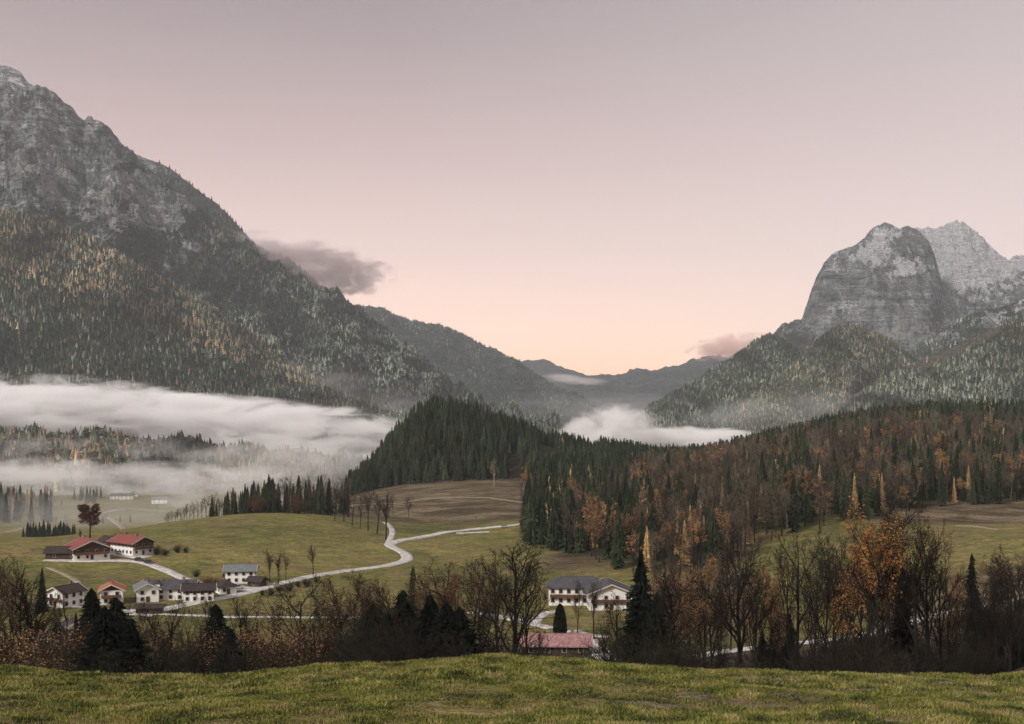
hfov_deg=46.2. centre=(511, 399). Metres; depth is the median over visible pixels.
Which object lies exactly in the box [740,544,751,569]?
bare tree
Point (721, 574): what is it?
bare tree
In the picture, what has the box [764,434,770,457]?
spruce tree
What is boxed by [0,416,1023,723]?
ground
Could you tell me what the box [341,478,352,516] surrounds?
bare tree
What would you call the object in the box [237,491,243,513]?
spruce tree
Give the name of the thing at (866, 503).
spruce tree
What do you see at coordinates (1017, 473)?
bare tree
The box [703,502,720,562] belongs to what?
spruce tree
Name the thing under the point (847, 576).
bare tree
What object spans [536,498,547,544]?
spruce tree
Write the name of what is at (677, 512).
autumn tree
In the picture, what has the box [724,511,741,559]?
bare tree
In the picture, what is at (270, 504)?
spruce tree
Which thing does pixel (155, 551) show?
bush
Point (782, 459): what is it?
spruce tree
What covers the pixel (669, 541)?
bare tree
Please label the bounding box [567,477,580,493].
autumn tree
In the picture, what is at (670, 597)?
bare tree
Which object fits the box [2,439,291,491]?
wooded foothill
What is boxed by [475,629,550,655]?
bush
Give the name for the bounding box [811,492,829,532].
bare tree
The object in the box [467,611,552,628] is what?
lane
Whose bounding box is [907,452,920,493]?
spruce tree
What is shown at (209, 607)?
bare tree
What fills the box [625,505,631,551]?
spruce tree
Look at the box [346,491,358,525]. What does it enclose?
bare tree
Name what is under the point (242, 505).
spruce tree
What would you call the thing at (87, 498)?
spruce tree
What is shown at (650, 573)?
bare tree
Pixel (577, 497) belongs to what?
bare tree
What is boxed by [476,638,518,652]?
bush
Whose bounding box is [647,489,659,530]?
autumn tree
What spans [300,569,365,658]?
bare tree
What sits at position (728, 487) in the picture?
spruce tree
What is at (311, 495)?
bare tree
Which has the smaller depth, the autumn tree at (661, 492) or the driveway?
the driveway
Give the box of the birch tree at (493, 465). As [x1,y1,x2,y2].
[487,459,498,476]
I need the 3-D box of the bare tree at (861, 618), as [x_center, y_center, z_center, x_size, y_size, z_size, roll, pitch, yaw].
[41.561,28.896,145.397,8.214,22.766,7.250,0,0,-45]
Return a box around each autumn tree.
[77,503,101,537]
[432,571,470,620]
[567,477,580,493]
[574,502,605,556]
[577,491,589,503]
[585,492,600,513]
[585,518,604,559]
[586,500,601,545]
[587,512,603,553]
[590,516,603,562]
[595,500,622,524]
[605,512,623,560]
[613,513,628,533]
[622,508,640,546]
[623,513,630,554]
[624,507,642,556]
[626,531,641,573]
[629,469,641,485]
[632,531,639,563]
[635,503,662,529]
[638,487,647,511]
[641,462,653,476]
[644,517,655,538]
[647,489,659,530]
[656,488,676,514]
[656,515,678,569]
[658,466,673,488]
[662,523,678,568]
[665,580,709,658]
[667,471,684,511]
[668,552,746,665]
[670,507,687,537]
[673,532,680,562]
[677,516,707,567]
[678,453,692,465]
[680,490,688,503]
[685,504,704,561]
[690,452,700,465]
[691,517,702,563]
[702,503,715,519]
[706,444,715,456]
[710,448,724,476]
[713,508,732,552]
[732,578,767,664]
[753,560,788,658]
[767,443,777,458]
[782,470,794,502]
[798,470,827,525]
[814,487,834,525]
[816,447,828,463]
[824,552,855,650]
[842,453,866,474]
[847,462,864,480]
[857,460,867,484]
[860,447,870,471]
[862,427,878,443]
[870,469,886,495]
[871,444,890,467]
[881,602,894,648]
[884,450,896,469]
[885,410,895,425]
[890,424,897,434]
[892,463,909,495]
[897,484,916,514]
[909,471,921,507]
[932,431,945,447]
[934,435,950,453]
[935,448,951,467]
[935,461,945,484]
[942,571,969,667]
[952,453,964,467]
[956,478,966,499]
[961,449,970,481]
[970,453,982,470]
[994,451,1009,469]
[1005,457,1022,496]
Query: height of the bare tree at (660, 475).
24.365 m
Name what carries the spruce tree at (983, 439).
on the ground at (214, 544)
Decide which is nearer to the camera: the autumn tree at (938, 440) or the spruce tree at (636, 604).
the spruce tree at (636, 604)
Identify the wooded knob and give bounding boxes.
[740,328,911,433]
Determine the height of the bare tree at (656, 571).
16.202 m
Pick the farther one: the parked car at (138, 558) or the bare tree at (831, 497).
the bare tree at (831, 497)
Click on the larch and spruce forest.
(351, 418)
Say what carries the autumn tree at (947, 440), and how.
on the ground at (214, 544)
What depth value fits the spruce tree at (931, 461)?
619.71 m
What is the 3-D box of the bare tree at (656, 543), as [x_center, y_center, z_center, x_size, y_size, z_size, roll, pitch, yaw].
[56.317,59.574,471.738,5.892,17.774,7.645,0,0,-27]
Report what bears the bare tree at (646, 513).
on the ground at (214, 544)
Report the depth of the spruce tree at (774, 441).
720.99 m
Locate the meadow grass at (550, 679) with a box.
[0,652,1023,723]
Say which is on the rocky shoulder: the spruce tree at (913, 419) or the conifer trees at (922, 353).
the conifer trees at (922, 353)
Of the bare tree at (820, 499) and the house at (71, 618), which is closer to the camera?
the house at (71, 618)
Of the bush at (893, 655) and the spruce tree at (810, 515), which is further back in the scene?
the spruce tree at (810, 515)
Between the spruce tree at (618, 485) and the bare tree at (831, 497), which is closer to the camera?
the bare tree at (831, 497)
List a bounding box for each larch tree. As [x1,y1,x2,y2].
[10,497,13,517]
[23,489,29,516]
[33,492,36,513]
[589,532,597,549]
[643,527,651,569]
[674,522,679,555]
[677,520,690,566]
[687,505,692,547]
[720,518,731,556]
[742,501,754,545]
[852,472,858,512]
[880,474,885,509]
[951,478,957,503]
[965,465,970,501]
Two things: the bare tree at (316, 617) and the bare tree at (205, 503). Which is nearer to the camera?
the bare tree at (316, 617)
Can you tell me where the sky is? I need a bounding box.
[0,0,1023,375]
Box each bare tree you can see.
[0,553,47,653]
[0,559,61,663]
[0,565,20,649]
[0,573,53,658]
[3,632,25,658]
[16,495,23,522]
[29,604,61,667]
[35,495,43,520]
[38,590,94,670]
[49,490,59,504]
[123,605,161,657]
[135,599,182,665]
[148,593,188,670]
[156,638,177,672]
[164,607,210,673]
[169,640,193,666]
[173,639,202,673]
[192,590,220,646]
[201,495,210,509]
[204,495,212,516]
[225,594,263,649]
[228,487,238,514]
[242,572,331,664]
[253,486,258,512]
[268,484,277,512]
[269,604,286,650]
[271,479,286,512]
[279,477,288,512]
[281,485,290,512]
[281,553,291,570]
[284,478,299,512]
[285,478,295,512]
[294,474,311,492]
[294,484,303,506]
[299,605,332,662]
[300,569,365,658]
[305,481,316,513]
[306,582,345,653]
[311,485,318,514]
[319,574,386,659]
[324,567,391,640]
[325,488,342,520]
[331,478,343,513]
[332,483,339,514]
[335,487,352,521]
[338,477,352,516]
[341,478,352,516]
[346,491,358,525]
[356,492,366,528]
[356,572,405,638]
[361,489,375,530]
[362,581,418,646]
[370,494,389,533]
[389,613,439,660]
[396,573,439,622]
[405,497,413,514]
[410,552,491,636]
[437,560,508,632]
[455,536,562,653]
[457,548,545,654]
[459,557,506,648]
[499,563,549,655]
[556,504,585,553]
[558,501,584,542]
[570,578,584,632]
[574,490,582,510]
[585,580,601,638]
[587,492,602,518]
[591,616,625,661]
[596,589,644,662]
[608,510,629,542]
[633,556,658,584]
[634,502,650,525]
[635,564,705,661]
[639,489,658,508]
[639,499,660,518]
[647,555,712,655]
[648,554,659,591]
[648,557,662,587]
[649,531,664,570]
[652,579,689,646]
[656,498,676,546]
[657,464,675,481]
[657,509,674,544]
[658,513,675,554]
[658,564,678,588]
[660,530,674,566]
[665,547,683,585]
[669,505,690,554]
[670,491,681,513]
[673,503,692,520]
[673,513,693,541]
[675,493,689,520]
[676,470,690,510]
[680,524,777,667]
[682,470,702,490]
[682,474,693,499]
[686,550,739,667]
[687,479,707,512]
[688,460,702,476]
[688,511,711,562]
[699,469,719,514]
[699,486,716,514]
[704,468,726,502]
[705,461,713,487]
[705,593,734,667]
[709,473,723,506]
[710,486,729,538]
[713,455,735,489]
[715,560,726,592]
[716,553,734,595]
[718,492,733,515]
[718,581,744,649]
[719,460,735,487]
[719,498,736,536]
[722,506,750,558]
[723,496,741,527]
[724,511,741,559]
[728,494,750,547]
[729,578,754,642]
[730,472,746,499]
[732,465,751,491]
[732,547,786,667]
[734,490,756,542]
[734,516,742,557]
[735,493,757,517]
[735,505,748,548]
[737,501,757,548]
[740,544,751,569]
[744,480,760,525]
[750,472,761,518]
[752,499,763,542]
[754,542,816,663]
[755,496,770,534]
[757,481,779,532]
[760,507,781,540]
[766,485,790,535]
[768,522,839,670]
[779,462,802,488]
[782,544,832,658]
[796,449,814,478]
[798,533,851,666]
[801,444,817,466]
[803,555,865,655]
[811,472,829,515]
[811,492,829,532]
[812,487,826,518]
[813,456,835,496]
[813,535,874,666]
[819,477,838,514]
[820,546,886,660]
[828,485,838,515]
[835,464,852,486]
[840,521,918,657]
[853,465,873,492]
[857,439,874,452]
[859,449,869,485]
[863,436,880,463]
[866,501,935,636]
[867,458,897,490]
[867,514,912,644]
[872,517,944,673]
[873,438,884,458]
[883,465,900,508]
[885,482,897,502]
[887,507,956,670]
[891,456,907,502]
[894,486,908,509]
[903,473,918,510]
[905,627,943,671]
[907,542,975,672]
[909,452,922,486]
[919,476,927,506]
[927,456,940,499]
[930,564,976,671]
[942,455,954,496]
[944,601,980,673]
[956,454,972,479]
[959,576,1007,656]
[961,561,1018,673]
[971,548,1023,671]
[982,457,997,504]
[987,544,1023,668]
[987,554,1023,671]
[1002,458,1023,501]
[1007,564,1023,636]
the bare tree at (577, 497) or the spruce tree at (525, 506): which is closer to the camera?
the bare tree at (577, 497)
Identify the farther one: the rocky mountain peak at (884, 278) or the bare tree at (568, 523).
the rocky mountain peak at (884, 278)
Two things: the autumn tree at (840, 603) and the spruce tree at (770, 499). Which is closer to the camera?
the autumn tree at (840, 603)
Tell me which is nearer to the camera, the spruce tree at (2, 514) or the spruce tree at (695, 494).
the spruce tree at (695, 494)
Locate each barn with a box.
[42,546,71,558]
[97,535,113,548]
[519,629,592,653]
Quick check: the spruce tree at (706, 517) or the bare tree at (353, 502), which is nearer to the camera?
the spruce tree at (706, 517)
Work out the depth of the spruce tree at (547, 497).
610.93 m
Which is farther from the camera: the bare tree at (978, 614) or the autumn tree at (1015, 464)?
the autumn tree at (1015, 464)
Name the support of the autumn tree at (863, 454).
on the ground at (214, 544)
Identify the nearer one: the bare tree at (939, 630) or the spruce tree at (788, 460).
the bare tree at (939, 630)
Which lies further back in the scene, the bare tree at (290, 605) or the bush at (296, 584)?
the bush at (296, 584)
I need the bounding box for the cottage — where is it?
[216,579,239,594]
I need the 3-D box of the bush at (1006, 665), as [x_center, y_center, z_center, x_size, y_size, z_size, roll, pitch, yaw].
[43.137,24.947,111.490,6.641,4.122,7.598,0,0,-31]
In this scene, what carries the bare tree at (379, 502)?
on the ground at (214, 544)
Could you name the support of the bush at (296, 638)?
on the ground at (214, 544)
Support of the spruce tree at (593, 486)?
on the ground at (214, 544)
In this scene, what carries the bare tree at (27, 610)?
on the ground at (214, 544)
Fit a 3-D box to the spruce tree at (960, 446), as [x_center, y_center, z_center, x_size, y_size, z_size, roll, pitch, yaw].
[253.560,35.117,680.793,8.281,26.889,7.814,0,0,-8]
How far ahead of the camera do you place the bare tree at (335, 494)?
692.18 m
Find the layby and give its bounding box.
[456,531,488,533]
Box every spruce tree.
[0,494,4,519]
[0,497,2,518]
[2,492,10,522]
[8,498,11,516]
[11,492,19,521]
[25,522,28,536]
[27,497,34,522]
[35,568,48,612]
[41,493,45,518]
[42,496,48,522]
[42,524,46,536]
[43,493,49,521]
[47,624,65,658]
[48,502,53,521]
[48,523,51,536]
[60,588,101,661]
[60,606,154,673]
[71,613,77,637]
[81,597,157,662]
[85,489,89,503]
[91,490,95,503]
[120,618,155,673]
[190,603,249,672]
[207,497,214,516]
[207,627,251,672]
[214,502,218,515]
[223,491,230,514]
[229,488,236,514]
[234,492,238,513]
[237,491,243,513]
[239,490,245,513]
[243,487,250,513]
[249,484,254,512]
[256,483,260,507]
[259,480,268,512]
[266,483,269,512]
[267,478,276,512]
[273,482,282,512]
[282,483,291,512]
[292,475,303,513]
[301,481,309,513]
[307,479,311,512]
[310,476,323,514]
[310,484,314,509]
[316,475,327,514]
[324,478,334,515]
[337,483,343,513]
[340,475,350,513]
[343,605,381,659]
[390,590,418,654]
[403,593,439,657]
[407,566,419,626]
[418,602,474,657]
[452,606,485,654]
[519,481,527,525]
[519,486,529,533]
[521,487,536,539]
[523,489,538,544]
[527,470,531,486]
[535,488,547,542]
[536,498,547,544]
[544,471,548,489]
[545,488,550,512]
[545,497,557,548]
[545,497,561,550]
[547,494,551,531]
[551,479,555,495]
[556,501,563,548]
[558,502,575,552]
[561,478,565,499]
[564,489,577,530]
[573,501,585,552]
[580,493,585,523]
[582,501,596,549]
[584,477,590,497]
[589,477,596,497]
[598,484,604,538]
[600,497,613,559]
[601,493,607,539]
[602,489,615,538]
[608,468,614,486]
[609,504,627,569]
[613,550,653,662]
[615,476,620,503]
[618,490,623,513]
[621,475,627,511]
[623,487,632,515]
[623,505,628,549]
[624,463,629,487]
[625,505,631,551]
[628,497,637,552]
[632,488,640,536]
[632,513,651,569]
[633,454,638,474]
[633,593,679,663]
[634,475,641,506]
[639,462,642,485]
[643,470,649,499]
[643,481,658,528]
[647,504,660,562]
[652,470,658,490]
[661,485,668,524]
[665,450,671,469]
[667,473,672,509]
[672,474,681,518]
[673,481,679,524]
[676,491,686,529]
[683,450,691,475]
[687,492,698,523]
[693,483,698,510]
[694,516,704,550]
[702,497,711,527]
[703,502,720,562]
[721,465,734,520]
[740,484,753,524]
[742,445,746,463]
[752,631,771,668]
[754,432,761,454]
[757,473,767,520]
[757,483,764,523]
[758,452,766,484]
[762,477,777,529]
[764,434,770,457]
[767,623,795,670]
[771,458,777,501]
[773,434,776,452]
[777,495,785,526]
[778,448,785,493]
[778,463,786,506]
[782,618,802,670]
[784,435,788,456]
[784,459,792,515]
[785,473,800,532]
[786,450,795,483]
[792,448,799,474]
[795,438,800,468]
[796,468,807,522]
[800,436,806,464]
[803,446,810,468]
[806,489,814,522]
[808,464,817,516]
[814,459,818,493]
[827,475,833,508]
[828,450,836,487]
[830,420,838,453]
[832,464,841,513]
[837,470,850,521]
[847,479,854,517]
[848,457,857,508]
[852,446,863,490]
[856,472,862,511]
[859,474,872,519]
[868,428,875,469]
[869,470,875,507]
[872,476,882,516]
[879,454,888,506]
[886,571,920,669]
[887,442,898,488]
[887,459,896,497]
[889,434,898,462]
[897,472,905,508]
[906,445,911,483]
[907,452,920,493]
[907,460,919,508]
[910,438,917,458]
[911,409,914,422]
[918,450,927,489]
[918,464,929,500]
[924,443,929,471]
[927,447,937,496]
[928,467,935,500]
[936,463,946,506]
[940,433,945,463]
[946,451,953,492]
[948,442,954,465]
[951,449,960,498]
[953,427,958,442]
[955,552,994,667]
[958,439,962,454]
[960,472,966,501]
[964,422,971,442]
[967,456,985,503]
[967,477,977,504]
[969,437,976,453]
[979,463,987,503]
[982,434,985,453]
[986,458,994,500]
[990,442,994,464]
[991,456,1005,503]
[994,433,1000,460]
[1000,449,1007,498]
[1003,423,1009,451]
[1007,448,1018,491]
[1011,434,1020,461]
[1017,466,1023,499]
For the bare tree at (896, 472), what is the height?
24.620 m
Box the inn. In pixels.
[546,572,598,605]
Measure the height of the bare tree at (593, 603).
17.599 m
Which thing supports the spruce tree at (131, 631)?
on the ground at (214, 544)
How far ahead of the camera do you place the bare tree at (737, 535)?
480.87 m
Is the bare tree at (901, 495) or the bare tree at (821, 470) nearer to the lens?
the bare tree at (901, 495)
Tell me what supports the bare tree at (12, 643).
on the ground at (214, 544)
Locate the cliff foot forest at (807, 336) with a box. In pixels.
[784,328,924,344]
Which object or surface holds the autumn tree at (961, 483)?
on the ground at (214, 544)
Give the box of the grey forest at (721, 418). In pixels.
[589,332,809,446]
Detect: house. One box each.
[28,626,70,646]
[46,581,88,607]
[58,614,80,632]
[97,578,125,604]
[109,493,119,498]
[119,493,134,499]
[132,577,161,602]
[148,577,199,599]
[151,497,168,503]
[180,582,216,601]
[222,561,258,582]
[583,576,631,610]
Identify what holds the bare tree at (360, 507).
on the ground at (214, 544)
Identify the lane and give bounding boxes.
[383,522,394,544]
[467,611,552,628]
[567,630,608,660]
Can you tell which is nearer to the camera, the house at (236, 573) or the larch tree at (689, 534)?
the house at (236, 573)
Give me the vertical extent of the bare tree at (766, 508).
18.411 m
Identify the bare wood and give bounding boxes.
[522,400,1023,565]
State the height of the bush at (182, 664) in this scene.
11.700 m
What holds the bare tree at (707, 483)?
on the ground at (214, 544)
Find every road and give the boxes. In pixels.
[42,559,202,582]
[164,523,519,609]
[698,597,1017,658]
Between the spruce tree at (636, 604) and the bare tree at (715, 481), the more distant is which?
the bare tree at (715, 481)
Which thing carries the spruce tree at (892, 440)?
on the ground at (214, 544)
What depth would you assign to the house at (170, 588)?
411.98 m
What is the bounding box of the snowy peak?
[916,220,1023,315]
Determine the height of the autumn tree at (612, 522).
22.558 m
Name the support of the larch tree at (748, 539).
on the ground at (214, 544)
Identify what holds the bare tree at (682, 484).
on the ground at (214, 544)
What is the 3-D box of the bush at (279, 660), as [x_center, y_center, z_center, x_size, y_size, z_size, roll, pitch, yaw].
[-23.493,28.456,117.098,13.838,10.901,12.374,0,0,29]
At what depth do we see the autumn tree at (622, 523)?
505.18 m
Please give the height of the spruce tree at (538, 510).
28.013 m
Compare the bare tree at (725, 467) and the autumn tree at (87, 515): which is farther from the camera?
the bare tree at (725, 467)
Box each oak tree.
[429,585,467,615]
[825,496,911,659]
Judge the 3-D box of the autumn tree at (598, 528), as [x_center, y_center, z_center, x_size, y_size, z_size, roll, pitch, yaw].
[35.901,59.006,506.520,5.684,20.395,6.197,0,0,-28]
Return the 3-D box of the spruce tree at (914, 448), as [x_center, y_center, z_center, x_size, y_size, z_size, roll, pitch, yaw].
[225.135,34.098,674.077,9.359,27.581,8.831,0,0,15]
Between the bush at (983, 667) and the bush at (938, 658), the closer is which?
the bush at (983, 667)
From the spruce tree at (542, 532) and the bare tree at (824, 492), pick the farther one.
the spruce tree at (542, 532)
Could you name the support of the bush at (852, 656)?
on the ground at (214, 544)
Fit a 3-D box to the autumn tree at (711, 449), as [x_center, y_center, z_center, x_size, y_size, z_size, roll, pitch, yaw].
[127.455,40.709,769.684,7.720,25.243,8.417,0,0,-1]
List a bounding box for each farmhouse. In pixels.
[64,535,112,560]
[106,532,157,555]
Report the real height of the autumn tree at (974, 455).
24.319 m
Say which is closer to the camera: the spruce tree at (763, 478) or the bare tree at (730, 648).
the bare tree at (730, 648)
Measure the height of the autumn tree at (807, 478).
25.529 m
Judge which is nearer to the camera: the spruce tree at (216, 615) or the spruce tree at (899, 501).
the spruce tree at (216, 615)
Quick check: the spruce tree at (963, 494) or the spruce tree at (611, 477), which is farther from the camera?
the spruce tree at (611, 477)
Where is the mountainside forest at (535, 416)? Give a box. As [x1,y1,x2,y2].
[155,208,560,433]
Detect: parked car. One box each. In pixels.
[134,557,143,560]
[143,559,154,563]
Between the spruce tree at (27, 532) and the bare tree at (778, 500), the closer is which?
the bare tree at (778, 500)
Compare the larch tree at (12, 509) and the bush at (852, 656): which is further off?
the larch tree at (12, 509)
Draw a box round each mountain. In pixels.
[0,65,249,239]
[0,81,559,434]
[593,336,799,446]
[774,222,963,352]
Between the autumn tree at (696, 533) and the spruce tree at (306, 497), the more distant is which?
the spruce tree at (306, 497)
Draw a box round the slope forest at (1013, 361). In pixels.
[839,312,1023,414]
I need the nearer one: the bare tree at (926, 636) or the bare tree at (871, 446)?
the bare tree at (926, 636)
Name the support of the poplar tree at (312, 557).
on the ground at (214, 544)
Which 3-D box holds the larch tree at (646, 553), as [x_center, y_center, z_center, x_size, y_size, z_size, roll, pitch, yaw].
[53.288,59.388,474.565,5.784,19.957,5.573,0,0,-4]
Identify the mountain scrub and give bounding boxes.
[9,126,554,431]
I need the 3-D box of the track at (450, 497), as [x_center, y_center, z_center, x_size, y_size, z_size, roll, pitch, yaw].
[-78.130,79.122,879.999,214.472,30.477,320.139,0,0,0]
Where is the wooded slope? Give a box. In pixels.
[841,319,1023,411]
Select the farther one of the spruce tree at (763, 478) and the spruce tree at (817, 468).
the spruce tree at (817, 468)
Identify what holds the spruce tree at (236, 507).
on the ground at (214, 544)
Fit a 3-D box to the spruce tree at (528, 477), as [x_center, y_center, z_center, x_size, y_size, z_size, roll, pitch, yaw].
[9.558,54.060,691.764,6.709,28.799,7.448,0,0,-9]
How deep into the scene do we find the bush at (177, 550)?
519.57 m
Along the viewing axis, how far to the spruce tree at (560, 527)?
553.12 m
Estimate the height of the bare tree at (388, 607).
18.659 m
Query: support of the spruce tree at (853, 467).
on the ground at (214, 544)
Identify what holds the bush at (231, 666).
on the ground at (214, 544)
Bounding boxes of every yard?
[110,551,151,557]
[126,609,168,616]
[236,586,257,590]
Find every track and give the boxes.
[0,508,220,533]
[45,567,81,582]
[70,606,346,617]
[106,517,126,528]
[354,497,520,504]
[955,525,1001,529]
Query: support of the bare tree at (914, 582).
on the ground at (214, 544)
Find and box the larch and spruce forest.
[0,208,415,458]
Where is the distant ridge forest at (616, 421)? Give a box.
[362,305,636,427]
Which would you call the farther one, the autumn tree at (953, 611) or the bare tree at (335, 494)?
the bare tree at (335, 494)
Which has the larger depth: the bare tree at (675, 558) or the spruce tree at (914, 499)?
the spruce tree at (914, 499)
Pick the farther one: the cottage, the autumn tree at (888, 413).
the autumn tree at (888, 413)
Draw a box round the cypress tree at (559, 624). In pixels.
[553,603,567,632]
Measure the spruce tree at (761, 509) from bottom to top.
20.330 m
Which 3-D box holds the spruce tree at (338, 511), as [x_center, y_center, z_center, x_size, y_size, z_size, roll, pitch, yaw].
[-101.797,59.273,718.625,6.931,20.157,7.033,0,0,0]
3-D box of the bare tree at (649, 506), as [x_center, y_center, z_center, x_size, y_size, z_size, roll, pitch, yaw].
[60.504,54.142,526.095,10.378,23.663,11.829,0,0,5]
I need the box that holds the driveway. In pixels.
[529,610,554,622]
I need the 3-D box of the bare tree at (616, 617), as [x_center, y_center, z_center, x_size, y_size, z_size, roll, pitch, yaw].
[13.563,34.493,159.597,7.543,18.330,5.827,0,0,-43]
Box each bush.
[0,616,192,672]
[0,619,180,667]
[0,634,70,669]
[0,634,73,668]
[54,643,239,674]
[128,637,217,673]
[144,642,205,673]
[149,545,166,554]
[158,548,170,555]
[163,629,286,674]
[170,544,181,552]
[175,615,323,673]
[191,569,200,576]
[197,639,296,673]
[198,575,214,582]
[203,576,220,582]
[208,636,323,672]
[236,604,347,668]
[239,632,323,666]
[245,495,268,512]
[264,586,276,595]
[280,637,377,667]
[284,582,295,589]
[285,493,310,513]
[293,581,302,586]
[296,606,488,665]
[301,620,410,664]
[302,578,310,586]
[308,623,424,662]
[329,619,487,663]
[329,620,496,661]
[456,633,609,660]
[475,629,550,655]
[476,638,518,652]
[551,619,727,668]
[577,631,768,668]
[585,630,708,666]
[641,641,749,668]
[659,642,765,668]
[684,650,733,668]
[703,642,815,670]
[738,652,841,671]
[761,632,944,672]
[778,635,924,673]
[779,627,896,669]
[783,621,939,673]
[791,632,950,672]
[791,633,959,672]
[811,642,917,673]
[834,636,955,673]
[918,643,951,672]
[921,607,1023,669]
[921,634,1016,673]
[922,607,1023,672]
[937,599,1023,670]
[938,648,1020,673]
[946,634,1011,674]
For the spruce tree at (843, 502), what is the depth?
536.64 m
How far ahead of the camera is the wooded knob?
3424.75 m
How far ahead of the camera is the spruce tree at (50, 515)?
1187.80 m
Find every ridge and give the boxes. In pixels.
[361,306,634,427]
[521,359,588,388]
[561,354,733,417]
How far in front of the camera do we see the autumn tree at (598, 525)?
527.89 m
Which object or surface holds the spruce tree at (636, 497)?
on the ground at (214, 544)
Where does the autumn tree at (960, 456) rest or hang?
on the ground at (214, 544)
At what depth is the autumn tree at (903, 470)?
588.20 m
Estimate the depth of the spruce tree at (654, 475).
625.41 m
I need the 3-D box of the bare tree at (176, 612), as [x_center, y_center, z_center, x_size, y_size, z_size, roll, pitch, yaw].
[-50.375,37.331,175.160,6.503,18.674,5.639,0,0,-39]
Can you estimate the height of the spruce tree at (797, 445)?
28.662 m
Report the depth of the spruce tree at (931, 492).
611.57 m
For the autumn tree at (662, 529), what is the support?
on the ground at (214, 544)
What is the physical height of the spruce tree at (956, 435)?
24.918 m
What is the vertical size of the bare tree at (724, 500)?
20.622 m
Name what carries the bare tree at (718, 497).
on the ground at (214, 544)
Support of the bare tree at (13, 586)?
on the ground at (214, 544)
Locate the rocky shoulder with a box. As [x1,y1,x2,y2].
[911,299,1023,359]
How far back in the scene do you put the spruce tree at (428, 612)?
149.33 m
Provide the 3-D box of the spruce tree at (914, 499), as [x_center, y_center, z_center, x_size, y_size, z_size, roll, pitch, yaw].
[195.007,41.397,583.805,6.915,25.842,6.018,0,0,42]
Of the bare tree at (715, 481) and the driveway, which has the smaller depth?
the driveway
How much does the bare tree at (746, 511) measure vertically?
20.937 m
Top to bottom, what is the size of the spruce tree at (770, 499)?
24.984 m
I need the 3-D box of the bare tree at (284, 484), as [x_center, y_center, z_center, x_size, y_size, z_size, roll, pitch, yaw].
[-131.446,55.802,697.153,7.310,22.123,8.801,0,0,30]
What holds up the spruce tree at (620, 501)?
on the ground at (214, 544)
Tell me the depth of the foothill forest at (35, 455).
1784.59 m
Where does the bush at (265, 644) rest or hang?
on the ground at (214, 544)
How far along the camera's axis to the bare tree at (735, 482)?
574.78 m
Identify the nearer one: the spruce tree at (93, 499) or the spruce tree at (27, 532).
the spruce tree at (27, 532)
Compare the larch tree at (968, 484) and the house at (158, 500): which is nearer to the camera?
the larch tree at (968, 484)
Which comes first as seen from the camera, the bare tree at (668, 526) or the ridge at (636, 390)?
the bare tree at (668, 526)
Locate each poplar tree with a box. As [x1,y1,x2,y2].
[236,599,264,650]
[262,546,275,582]
[273,550,285,584]
[306,543,317,573]
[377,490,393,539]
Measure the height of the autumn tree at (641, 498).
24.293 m
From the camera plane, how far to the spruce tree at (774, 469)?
577.54 m
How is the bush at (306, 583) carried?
on the ground at (214, 544)
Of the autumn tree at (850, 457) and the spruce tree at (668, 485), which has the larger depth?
the spruce tree at (668, 485)
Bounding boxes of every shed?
[132,603,166,613]
[244,576,268,586]
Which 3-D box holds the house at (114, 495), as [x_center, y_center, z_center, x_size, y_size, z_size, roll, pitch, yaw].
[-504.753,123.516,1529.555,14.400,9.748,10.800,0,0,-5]
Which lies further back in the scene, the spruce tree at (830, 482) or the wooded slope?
the wooded slope
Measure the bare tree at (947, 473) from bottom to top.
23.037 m
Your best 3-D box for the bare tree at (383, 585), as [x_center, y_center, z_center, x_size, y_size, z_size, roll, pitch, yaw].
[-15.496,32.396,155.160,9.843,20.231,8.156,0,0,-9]
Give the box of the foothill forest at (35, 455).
[0,421,370,491]
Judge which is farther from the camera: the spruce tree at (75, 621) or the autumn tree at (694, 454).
the autumn tree at (694, 454)
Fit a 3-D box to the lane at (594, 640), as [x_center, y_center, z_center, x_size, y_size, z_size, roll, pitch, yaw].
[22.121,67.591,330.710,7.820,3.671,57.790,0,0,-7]
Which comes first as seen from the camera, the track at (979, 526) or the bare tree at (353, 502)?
the track at (979, 526)
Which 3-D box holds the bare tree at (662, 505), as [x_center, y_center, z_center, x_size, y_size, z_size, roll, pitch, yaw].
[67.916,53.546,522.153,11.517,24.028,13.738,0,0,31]
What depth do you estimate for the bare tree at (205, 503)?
689.59 m
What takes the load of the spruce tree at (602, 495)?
on the ground at (214, 544)
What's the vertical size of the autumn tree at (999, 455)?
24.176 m
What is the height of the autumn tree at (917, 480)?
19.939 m
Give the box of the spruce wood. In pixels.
[347,393,1023,565]
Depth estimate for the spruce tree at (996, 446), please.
718.64 m
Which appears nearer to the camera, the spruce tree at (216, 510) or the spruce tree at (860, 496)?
the spruce tree at (860, 496)
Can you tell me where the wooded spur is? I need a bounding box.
[0,213,400,457]

